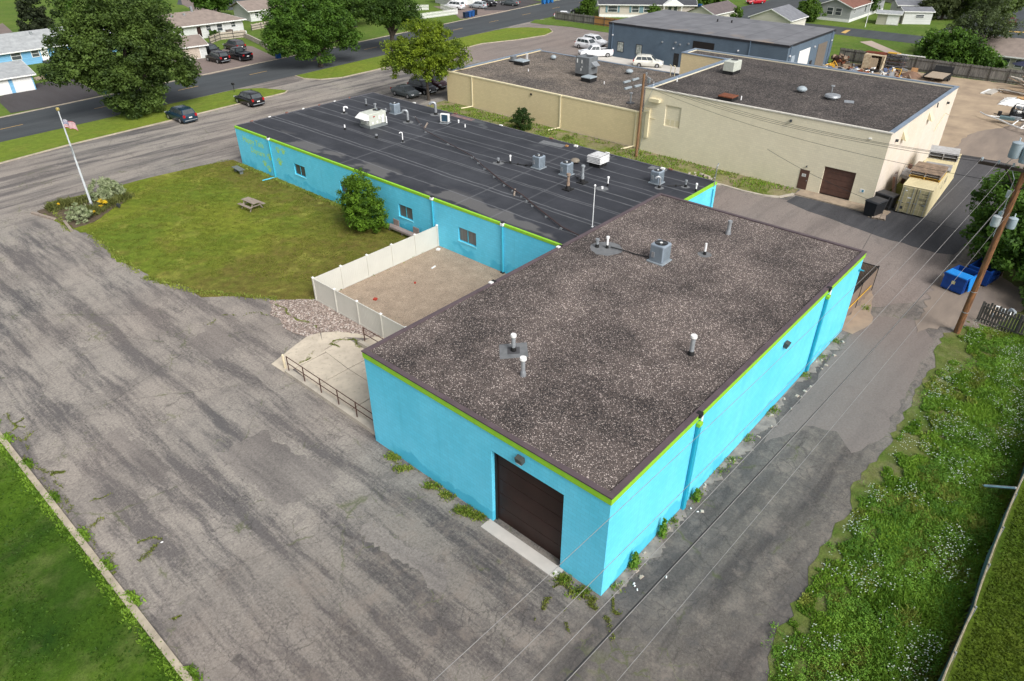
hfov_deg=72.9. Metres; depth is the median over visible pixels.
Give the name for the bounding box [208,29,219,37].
round bush
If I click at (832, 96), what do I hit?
turbine vent
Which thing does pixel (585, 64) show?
air handler
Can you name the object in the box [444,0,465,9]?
minivan
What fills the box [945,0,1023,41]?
wispy tree
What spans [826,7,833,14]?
window
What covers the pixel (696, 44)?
garage door
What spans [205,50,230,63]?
parked suv
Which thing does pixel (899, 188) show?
side grass
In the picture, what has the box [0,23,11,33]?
neighbour drive
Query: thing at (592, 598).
crack weeds
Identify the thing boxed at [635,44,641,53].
window
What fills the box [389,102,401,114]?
air conditioner
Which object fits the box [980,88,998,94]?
lumber pile
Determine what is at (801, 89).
dome vent
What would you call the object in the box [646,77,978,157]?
overhead wire
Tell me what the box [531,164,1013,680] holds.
overhead wire
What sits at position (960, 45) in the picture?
thicket bush
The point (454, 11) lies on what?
picket fence
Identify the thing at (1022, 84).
lumber pile
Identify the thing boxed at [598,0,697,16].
beige home
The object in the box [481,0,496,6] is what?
boxy suv
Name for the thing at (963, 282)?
dumpster
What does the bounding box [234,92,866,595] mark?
commercial building
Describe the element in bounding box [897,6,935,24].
white shed
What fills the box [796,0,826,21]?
round bush
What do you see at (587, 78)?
roof hatch
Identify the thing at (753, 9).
cross street
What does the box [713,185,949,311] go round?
back alley
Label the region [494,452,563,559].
garage door
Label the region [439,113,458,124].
heat pump
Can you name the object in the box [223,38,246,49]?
parked suv
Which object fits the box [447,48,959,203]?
cream building
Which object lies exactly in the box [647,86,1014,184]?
overhead wire
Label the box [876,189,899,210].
waste cart
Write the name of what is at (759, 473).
overhead wire
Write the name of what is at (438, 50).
honey locust
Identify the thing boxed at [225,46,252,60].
pickup truck
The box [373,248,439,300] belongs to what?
dog toys
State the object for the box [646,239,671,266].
air conditioner
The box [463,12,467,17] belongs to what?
wheeled bin
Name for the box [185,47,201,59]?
garage door
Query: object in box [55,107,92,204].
flagpole
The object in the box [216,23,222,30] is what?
window
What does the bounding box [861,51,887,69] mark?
storage crate
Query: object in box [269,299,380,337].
river rock
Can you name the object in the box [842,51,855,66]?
steel frame
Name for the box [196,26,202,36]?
door
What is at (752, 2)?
parked car
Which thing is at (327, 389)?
handrail
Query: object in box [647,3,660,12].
young tree
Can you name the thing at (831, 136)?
overhead wire
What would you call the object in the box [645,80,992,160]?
overhead wire
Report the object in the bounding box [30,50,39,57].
window
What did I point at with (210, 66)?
driveway house
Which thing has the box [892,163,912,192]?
scrap boards
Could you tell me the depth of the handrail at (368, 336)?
43.79 m
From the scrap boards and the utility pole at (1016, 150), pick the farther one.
the scrap boards
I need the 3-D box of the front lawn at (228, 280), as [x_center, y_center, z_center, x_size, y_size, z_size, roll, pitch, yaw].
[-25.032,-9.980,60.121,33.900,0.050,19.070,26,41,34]
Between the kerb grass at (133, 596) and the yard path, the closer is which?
the kerb grass at (133, 596)
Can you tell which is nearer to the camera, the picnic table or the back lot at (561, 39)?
the picnic table
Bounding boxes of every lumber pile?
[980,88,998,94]
[997,87,1023,96]
[1008,76,1023,86]
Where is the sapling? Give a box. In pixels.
[730,6,743,17]
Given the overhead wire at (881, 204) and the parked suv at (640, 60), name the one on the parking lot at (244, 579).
the parked suv at (640, 60)
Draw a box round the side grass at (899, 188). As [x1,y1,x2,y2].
[890,161,923,202]
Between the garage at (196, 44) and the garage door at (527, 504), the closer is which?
the garage door at (527, 504)
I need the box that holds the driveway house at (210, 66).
[192,46,275,74]
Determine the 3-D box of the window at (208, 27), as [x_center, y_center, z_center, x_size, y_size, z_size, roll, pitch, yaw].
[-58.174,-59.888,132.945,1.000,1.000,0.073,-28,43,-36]
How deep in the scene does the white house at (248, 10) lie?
149.93 m
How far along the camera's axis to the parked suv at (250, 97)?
91.70 m
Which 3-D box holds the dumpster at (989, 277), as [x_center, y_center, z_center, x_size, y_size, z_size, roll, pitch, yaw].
[34.877,-5.054,51.314,2.100,1.250,1.812,-22,39,-30]
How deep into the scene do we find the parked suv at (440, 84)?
99.16 m
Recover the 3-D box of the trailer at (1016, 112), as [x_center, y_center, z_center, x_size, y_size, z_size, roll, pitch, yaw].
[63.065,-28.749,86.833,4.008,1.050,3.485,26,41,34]
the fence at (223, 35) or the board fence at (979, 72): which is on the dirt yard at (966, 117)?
the board fence at (979, 72)
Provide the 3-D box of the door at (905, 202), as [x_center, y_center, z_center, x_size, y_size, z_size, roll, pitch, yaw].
[34.831,-12.420,61.308,1.180,2.360,0.115,23,40,31]
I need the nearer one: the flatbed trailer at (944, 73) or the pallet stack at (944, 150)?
the pallet stack at (944, 150)
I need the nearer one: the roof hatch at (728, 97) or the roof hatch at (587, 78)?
the roof hatch at (728, 97)
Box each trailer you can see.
[922,65,954,80]
[980,111,1023,129]
[994,103,1023,117]
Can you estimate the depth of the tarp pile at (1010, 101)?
92.12 m
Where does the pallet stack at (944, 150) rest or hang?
on the shipping container
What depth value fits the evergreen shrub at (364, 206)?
57.26 m
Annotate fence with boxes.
[209,30,245,42]
[251,22,265,29]
[311,224,438,337]
[417,4,457,17]
[555,11,593,24]
[594,16,618,26]
[839,48,1023,84]
[938,466,1023,680]
[975,301,1023,335]
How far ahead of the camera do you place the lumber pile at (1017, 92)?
96.98 m
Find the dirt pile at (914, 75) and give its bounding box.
[901,71,921,78]
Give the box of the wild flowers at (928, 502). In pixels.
[778,319,1023,680]
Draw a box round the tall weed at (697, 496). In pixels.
[691,488,701,502]
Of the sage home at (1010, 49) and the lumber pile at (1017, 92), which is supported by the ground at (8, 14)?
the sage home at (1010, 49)
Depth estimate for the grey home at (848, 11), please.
148.24 m
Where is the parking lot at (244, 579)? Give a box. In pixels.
[0,19,1022,680]
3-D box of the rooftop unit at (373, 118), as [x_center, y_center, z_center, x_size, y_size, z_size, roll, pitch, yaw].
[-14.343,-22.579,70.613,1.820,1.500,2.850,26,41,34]
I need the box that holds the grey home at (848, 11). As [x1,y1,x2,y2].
[817,0,884,22]
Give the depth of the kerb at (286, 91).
81.99 m
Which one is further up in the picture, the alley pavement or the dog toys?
the dog toys
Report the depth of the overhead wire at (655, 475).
19.34 m
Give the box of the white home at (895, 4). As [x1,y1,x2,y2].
[890,0,979,18]
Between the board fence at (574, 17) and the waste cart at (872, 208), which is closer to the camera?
the waste cart at (872, 208)
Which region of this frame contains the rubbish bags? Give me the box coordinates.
[987,306,1016,318]
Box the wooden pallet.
[872,213,885,220]
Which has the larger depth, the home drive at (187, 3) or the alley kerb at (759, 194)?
the home drive at (187, 3)
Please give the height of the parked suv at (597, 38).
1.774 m
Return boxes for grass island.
[297,27,551,78]
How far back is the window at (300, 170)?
66.36 m
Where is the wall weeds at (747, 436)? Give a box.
[611,302,870,592]
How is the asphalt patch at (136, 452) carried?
on the parking lot at (244, 579)
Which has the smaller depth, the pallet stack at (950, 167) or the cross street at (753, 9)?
the pallet stack at (950, 167)
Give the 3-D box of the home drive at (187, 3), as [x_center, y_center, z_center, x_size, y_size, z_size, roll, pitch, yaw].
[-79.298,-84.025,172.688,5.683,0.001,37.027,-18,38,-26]
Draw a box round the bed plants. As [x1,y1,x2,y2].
[42,190,135,216]
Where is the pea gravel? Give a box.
[338,246,505,326]
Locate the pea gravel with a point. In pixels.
(403, 299)
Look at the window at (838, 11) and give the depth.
147.47 m
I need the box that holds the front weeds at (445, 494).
[383,450,595,599]
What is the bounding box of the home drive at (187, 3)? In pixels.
[181,0,220,11]
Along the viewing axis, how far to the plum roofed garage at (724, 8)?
145.47 m
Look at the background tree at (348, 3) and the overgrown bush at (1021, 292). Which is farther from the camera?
the background tree at (348, 3)
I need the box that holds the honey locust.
[377,17,472,100]
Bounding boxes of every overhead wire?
[433,157,982,680]
[492,160,999,680]
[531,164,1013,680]
[564,199,1006,680]
[567,189,1014,680]
[617,216,1006,680]
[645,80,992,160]
[645,82,1010,165]
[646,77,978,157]
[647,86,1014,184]
[769,150,989,238]
[863,164,905,247]
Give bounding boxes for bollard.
[281,354,286,367]
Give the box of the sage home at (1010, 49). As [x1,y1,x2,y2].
[978,35,1023,73]
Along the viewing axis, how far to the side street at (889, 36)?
135.35 m
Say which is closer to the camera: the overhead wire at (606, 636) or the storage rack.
the overhead wire at (606, 636)
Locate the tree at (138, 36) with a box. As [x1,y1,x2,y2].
[36,0,201,119]
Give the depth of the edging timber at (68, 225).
59.79 m
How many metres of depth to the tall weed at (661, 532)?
30.98 m
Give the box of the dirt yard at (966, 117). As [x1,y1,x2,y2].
[827,63,1023,147]
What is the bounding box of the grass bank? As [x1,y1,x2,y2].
[530,19,608,32]
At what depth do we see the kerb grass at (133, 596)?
30.08 m
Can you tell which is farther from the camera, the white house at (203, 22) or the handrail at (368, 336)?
the white house at (203, 22)
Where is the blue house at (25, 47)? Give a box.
[0,26,115,64]
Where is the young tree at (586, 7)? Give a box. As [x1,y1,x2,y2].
[574,0,597,15]
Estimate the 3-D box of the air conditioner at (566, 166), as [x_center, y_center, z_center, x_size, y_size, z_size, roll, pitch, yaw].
[4.629,-14.609,58.820,1.019,1.105,1.000,26,41,34]
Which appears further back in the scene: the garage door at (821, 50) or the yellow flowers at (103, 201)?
the garage door at (821, 50)
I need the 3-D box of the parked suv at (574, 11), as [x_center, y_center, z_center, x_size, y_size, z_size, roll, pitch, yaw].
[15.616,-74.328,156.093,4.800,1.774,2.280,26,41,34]
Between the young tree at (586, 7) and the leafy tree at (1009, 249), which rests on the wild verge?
the leafy tree at (1009, 249)
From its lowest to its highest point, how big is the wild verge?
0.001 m
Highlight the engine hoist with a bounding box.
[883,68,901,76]
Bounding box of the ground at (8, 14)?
[0,0,1023,636]
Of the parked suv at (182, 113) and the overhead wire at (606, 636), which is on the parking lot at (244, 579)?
the parked suv at (182, 113)
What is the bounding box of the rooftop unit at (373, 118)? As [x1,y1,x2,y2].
[355,108,387,128]
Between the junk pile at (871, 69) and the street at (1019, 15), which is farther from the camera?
the street at (1019, 15)
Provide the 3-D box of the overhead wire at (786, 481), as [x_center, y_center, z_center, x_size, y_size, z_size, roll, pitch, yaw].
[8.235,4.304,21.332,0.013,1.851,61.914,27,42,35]
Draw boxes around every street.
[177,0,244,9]
[741,0,829,18]
[805,23,925,43]
[934,7,1023,38]
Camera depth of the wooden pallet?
61.04 m
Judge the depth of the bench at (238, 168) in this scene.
70.65 m
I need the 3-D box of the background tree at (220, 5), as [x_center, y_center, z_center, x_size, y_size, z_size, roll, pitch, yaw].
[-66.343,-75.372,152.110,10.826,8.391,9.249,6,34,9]
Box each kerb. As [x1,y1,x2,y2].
[0,0,556,117]
[0,90,287,163]
[0,432,193,680]
[285,340,374,434]
[295,28,552,79]
[717,183,794,197]
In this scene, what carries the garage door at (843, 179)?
in the cream building at (543, 88)
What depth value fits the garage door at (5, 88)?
97.28 m
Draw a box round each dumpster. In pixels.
[940,265,977,294]
[967,257,1000,286]
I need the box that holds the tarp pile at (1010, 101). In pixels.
[997,96,1023,106]
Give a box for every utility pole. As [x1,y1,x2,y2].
[635,72,653,156]
[953,138,1023,333]
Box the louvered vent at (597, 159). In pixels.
[587,151,609,167]
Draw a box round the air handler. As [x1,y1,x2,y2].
[575,54,599,76]
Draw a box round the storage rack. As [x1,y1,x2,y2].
[884,52,924,70]
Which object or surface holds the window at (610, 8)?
in the beige home at (619, 8)
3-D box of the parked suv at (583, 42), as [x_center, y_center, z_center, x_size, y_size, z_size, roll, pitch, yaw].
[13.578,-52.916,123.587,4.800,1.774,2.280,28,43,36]
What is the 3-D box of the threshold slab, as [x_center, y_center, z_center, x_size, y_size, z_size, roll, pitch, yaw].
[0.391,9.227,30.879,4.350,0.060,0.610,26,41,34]
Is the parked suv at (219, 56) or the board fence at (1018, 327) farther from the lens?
the parked suv at (219, 56)
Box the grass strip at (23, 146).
[0,88,285,161]
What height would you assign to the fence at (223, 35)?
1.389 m
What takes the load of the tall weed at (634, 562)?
on the dirt and gravel strip
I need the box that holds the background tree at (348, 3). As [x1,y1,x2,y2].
[331,0,368,26]
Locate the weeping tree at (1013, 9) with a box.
[952,0,1023,19]
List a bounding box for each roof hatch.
[514,58,529,65]
[581,74,596,82]
[717,93,738,101]
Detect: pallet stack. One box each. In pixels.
[909,161,948,181]
[927,161,952,171]
[928,145,960,161]
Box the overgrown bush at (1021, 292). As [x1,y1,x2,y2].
[1019,286,1023,305]
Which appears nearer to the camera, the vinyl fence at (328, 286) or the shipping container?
the vinyl fence at (328, 286)
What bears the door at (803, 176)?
in the cream building at (543, 88)
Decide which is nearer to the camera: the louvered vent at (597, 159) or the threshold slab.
the threshold slab
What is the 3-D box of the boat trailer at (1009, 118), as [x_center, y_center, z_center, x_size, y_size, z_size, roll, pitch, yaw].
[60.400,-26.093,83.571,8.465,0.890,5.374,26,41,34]
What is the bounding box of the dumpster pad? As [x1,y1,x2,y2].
[915,260,1023,331]
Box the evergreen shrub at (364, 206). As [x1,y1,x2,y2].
[332,167,389,233]
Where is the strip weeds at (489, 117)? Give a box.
[431,102,793,193]
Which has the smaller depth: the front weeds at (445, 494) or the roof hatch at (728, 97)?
the front weeds at (445, 494)
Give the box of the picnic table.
[237,197,264,211]
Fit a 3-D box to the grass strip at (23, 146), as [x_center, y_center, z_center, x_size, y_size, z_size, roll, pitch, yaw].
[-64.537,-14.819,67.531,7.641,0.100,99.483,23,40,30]
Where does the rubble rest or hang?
on the parking lot at (244, 579)
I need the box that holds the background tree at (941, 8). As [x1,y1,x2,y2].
[918,0,963,19]
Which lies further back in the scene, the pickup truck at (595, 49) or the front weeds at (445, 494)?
the pickup truck at (595, 49)
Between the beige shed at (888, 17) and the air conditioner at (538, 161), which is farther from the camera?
the beige shed at (888, 17)
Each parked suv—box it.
[164,104,197,123]
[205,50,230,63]
[206,42,221,53]
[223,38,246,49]
[234,89,264,106]
[407,77,437,94]
[420,73,446,88]
[571,6,588,14]
[575,36,601,47]
[584,33,607,45]
[633,54,663,67]
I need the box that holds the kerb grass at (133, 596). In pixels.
[0,419,208,680]
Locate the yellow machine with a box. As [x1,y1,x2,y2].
[825,61,837,66]
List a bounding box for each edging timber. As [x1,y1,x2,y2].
[30,211,55,220]
[63,220,72,231]
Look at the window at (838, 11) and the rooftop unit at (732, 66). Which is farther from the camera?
the window at (838, 11)
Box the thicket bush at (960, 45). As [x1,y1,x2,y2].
[911,26,1008,76]
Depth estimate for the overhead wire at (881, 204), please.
50.30 m
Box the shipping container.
[895,154,961,216]
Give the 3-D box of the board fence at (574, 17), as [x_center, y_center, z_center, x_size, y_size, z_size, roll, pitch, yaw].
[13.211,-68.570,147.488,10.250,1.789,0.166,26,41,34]
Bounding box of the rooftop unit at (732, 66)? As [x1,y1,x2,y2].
[723,58,741,74]
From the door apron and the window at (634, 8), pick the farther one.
the window at (634, 8)
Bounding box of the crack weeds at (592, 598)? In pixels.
[3,304,622,640]
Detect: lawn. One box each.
[0,443,181,680]
[44,160,408,299]
[947,479,1023,680]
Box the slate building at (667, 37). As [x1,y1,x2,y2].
[608,9,835,66]
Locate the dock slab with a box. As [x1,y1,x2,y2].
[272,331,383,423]
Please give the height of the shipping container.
2.480 m
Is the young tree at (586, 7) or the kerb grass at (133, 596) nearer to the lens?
the kerb grass at (133, 596)
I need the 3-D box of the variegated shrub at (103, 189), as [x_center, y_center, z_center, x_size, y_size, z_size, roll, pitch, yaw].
[-38.074,-14.124,64.820,3.096,2.182,3.479,26,41,34]
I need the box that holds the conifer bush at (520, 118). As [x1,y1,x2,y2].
[508,107,535,130]
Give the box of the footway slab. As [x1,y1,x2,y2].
[598,56,679,73]
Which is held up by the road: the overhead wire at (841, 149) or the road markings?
the road markings
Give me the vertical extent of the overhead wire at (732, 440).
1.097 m
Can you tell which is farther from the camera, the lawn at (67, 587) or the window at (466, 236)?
the window at (466, 236)
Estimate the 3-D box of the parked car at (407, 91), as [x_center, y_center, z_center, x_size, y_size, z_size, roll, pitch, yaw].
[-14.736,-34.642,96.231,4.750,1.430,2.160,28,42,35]
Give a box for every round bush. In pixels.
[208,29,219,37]
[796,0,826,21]
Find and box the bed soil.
[37,196,126,227]
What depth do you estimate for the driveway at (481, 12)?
160.42 m
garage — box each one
[0,60,35,95]
[181,34,208,59]
[435,0,480,4]
[686,0,737,16]
[748,4,808,24]
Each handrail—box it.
[285,356,372,420]
[363,327,382,341]
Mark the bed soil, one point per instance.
(94, 218)
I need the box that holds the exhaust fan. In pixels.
[509,56,516,62]
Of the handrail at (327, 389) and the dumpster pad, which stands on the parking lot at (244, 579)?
the dumpster pad
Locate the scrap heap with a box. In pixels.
[831,54,849,64]
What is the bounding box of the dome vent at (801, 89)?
[797,86,806,92]
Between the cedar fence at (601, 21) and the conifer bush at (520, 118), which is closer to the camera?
the conifer bush at (520, 118)
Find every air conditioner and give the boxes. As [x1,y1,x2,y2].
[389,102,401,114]
[530,154,546,169]
[558,160,574,176]
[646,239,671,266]
[648,168,664,184]
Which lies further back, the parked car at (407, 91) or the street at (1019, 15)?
the street at (1019, 15)
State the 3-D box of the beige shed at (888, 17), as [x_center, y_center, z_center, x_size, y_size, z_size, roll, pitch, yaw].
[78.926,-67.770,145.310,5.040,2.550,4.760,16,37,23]
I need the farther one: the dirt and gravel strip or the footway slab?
the footway slab
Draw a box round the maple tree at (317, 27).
[257,0,364,66]
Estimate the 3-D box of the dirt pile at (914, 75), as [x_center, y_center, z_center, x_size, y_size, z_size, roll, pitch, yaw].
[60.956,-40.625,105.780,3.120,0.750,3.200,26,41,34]
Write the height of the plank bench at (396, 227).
0.980 m
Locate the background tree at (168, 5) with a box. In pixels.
[120,0,173,17]
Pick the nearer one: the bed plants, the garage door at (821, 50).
the bed plants
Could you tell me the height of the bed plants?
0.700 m
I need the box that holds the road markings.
[3,2,579,128]
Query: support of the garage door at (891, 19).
in the beige shed at (888, 17)
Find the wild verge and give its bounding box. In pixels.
[768,208,1023,680]
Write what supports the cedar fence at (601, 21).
on the grass bank
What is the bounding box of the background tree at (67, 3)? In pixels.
[51,0,91,16]
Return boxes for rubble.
[614,172,844,586]
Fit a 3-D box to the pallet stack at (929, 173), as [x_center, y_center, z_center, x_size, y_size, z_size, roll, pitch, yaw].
[37.678,-15.268,62.716,2.500,0.600,3.100,24,40,31]
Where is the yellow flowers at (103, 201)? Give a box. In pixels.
[57,198,107,212]
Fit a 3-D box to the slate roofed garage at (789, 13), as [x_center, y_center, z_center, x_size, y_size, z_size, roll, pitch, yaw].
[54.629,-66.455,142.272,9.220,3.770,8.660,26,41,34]
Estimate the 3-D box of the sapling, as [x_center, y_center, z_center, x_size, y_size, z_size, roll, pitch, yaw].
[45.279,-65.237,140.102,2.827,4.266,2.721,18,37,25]
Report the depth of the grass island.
127.95 m
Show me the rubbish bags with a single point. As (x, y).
(1013, 310)
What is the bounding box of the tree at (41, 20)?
[14,0,54,31]
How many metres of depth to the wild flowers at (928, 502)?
31.76 m
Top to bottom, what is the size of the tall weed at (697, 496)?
0.907 m
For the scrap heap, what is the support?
on the dirt yard at (966, 117)
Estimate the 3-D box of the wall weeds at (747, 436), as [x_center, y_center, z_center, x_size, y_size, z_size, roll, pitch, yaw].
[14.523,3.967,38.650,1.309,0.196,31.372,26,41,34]
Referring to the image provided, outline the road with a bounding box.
[0,0,598,141]
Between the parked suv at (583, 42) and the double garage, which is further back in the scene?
the parked suv at (583, 42)
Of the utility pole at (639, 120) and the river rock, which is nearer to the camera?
the river rock
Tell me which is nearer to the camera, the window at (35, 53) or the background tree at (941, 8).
the window at (35, 53)
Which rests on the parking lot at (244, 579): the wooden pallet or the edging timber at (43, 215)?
the edging timber at (43, 215)
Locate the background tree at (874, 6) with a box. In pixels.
[870,0,881,11]
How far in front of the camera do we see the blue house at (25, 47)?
113.50 m
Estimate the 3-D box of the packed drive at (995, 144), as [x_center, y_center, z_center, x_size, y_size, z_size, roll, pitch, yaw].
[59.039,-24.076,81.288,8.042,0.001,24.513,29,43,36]
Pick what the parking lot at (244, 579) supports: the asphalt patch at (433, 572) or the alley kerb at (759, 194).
the asphalt patch at (433, 572)
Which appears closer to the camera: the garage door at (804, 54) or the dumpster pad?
the dumpster pad
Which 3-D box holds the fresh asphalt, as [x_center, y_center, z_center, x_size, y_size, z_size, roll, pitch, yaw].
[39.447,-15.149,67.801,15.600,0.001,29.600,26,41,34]
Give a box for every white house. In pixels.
[162,6,246,37]
[229,0,304,21]
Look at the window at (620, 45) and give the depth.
116.47 m
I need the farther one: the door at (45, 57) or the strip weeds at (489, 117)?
the door at (45, 57)
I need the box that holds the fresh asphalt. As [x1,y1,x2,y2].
[786,155,1016,254]
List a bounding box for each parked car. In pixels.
[390,84,420,98]
[469,1,487,8]
[500,0,519,5]
[746,0,765,4]
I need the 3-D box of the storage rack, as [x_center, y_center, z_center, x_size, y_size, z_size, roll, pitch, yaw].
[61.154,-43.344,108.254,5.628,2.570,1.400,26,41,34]
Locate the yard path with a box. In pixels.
[861,41,908,56]
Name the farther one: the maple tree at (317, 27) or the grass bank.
the grass bank
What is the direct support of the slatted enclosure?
on the back alley
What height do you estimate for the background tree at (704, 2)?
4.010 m
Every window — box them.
[10,52,21,60]
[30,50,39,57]
[205,25,210,30]
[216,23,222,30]
[294,163,306,178]
[398,204,412,221]
[458,227,476,248]
[608,6,617,11]
[617,41,623,51]
[632,6,638,11]
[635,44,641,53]
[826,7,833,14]
[835,8,842,15]
[915,14,924,17]
[1014,59,1023,67]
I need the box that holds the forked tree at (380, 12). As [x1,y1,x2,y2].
[350,0,424,50]
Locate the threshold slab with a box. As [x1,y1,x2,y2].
[481,519,563,578]
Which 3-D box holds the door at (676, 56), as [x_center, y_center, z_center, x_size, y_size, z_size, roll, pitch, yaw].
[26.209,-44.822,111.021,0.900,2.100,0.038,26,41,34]
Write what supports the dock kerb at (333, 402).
on the parking lot at (244, 579)
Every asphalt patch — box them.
[104,427,170,484]
[186,324,244,359]
[217,430,338,506]
[361,522,448,592]
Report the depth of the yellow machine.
110.98 m
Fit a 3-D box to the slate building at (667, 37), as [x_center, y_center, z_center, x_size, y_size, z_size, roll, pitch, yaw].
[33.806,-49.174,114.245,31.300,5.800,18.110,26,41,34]
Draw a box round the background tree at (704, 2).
[697,0,726,4]
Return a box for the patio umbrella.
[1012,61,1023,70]
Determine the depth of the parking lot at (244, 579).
32.92 m
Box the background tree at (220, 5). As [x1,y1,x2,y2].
[190,0,235,11]
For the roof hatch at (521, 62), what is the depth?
95.81 m
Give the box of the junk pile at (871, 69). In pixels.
[822,61,917,78]
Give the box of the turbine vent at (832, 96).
[824,85,840,99]
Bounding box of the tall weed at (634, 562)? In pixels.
[628,551,639,569]
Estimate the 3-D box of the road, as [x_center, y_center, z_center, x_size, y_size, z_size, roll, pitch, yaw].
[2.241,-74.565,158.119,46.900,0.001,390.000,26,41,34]
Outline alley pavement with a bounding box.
[764,316,933,452]
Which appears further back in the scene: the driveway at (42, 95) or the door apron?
the driveway at (42, 95)
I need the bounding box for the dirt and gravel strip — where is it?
[602,330,846,598]
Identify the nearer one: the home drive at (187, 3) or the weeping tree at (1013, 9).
the weeping tree at (1013, 9)
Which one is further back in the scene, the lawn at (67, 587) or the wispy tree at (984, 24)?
the wispy tree at (984, 24)
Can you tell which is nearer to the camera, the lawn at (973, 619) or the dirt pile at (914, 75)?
the lawn at (973, 619)
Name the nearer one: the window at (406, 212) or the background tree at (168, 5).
the window at (406, 212)
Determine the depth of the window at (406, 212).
57.94 m
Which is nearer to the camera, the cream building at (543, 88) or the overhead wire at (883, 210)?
the overhead wire at (883, 210)
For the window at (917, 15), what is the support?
in the white shed at (917, 15)
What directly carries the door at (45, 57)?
in the blue house at (25, 47)
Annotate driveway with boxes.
[0,78,99,112]
[434,5,506,18]
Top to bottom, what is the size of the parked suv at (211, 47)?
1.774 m
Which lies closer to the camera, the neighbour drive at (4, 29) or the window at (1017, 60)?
the window at (1017, 60)
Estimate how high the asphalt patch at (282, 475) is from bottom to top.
0.001 m
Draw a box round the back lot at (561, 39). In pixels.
[456,23,608,61]
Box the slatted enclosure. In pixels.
[846,262,879,316]
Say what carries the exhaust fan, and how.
on the cream building at (543, 88)
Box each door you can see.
[0,80,11,95]
[11,76,35,92]
[40,49,49,59]
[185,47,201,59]
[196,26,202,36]
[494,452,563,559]
[673,53,678,66]
[692,41,714,50]
[796,169,809,189]
[797,47,810,63]
[814,41,827,65]
[819,167,855,199]
[886,15,899,24]
[896,186,917,213]
[910,189,932,216]
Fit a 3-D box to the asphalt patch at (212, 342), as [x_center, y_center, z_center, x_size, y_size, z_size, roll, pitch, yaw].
[-19.312,0.103,44.812,4.165,0.001,2.649,26,41,34]
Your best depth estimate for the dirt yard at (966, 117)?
91.27 m
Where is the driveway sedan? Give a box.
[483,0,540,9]
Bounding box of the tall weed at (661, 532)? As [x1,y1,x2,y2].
[658,517,667,539]
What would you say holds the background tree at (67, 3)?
on the ground at (8, 14)
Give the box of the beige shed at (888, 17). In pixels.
[876,9,903,25]
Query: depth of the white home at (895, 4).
151.86 m
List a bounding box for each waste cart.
[863,196,887,217]
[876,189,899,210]
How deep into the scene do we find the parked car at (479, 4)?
163.35 m
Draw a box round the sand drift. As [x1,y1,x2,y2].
[842,291,873,333]
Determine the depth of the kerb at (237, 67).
111.08 m
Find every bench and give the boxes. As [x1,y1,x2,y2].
[232,165,244,173]
[389,218,418,236]
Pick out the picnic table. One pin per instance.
(252, 201)
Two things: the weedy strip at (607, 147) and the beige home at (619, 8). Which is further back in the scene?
the beige home at (619, 8)
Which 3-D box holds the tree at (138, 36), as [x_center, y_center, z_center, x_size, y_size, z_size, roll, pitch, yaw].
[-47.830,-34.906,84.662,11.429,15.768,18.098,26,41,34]
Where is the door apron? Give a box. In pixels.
[795,189,864,211]
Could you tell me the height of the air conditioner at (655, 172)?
1.105 m
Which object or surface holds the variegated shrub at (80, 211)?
on the bed soil
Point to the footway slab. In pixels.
(625, 61)
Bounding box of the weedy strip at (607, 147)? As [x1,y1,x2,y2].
[426,100,797,196]
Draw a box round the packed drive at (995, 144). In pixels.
[954,122,1023,166]
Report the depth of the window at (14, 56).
112.13 m
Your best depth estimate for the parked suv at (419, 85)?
97.11 m
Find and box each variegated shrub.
[64,202,93,223]
[84,176,125,202]
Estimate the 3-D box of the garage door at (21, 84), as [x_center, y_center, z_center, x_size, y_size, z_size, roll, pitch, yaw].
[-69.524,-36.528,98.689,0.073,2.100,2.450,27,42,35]
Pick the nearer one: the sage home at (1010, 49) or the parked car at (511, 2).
the sage home at (1010, 49)
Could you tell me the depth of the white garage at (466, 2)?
169.45 m
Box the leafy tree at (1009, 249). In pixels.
[959,166,1023,281]
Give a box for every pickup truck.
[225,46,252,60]
[578,44,613,56]

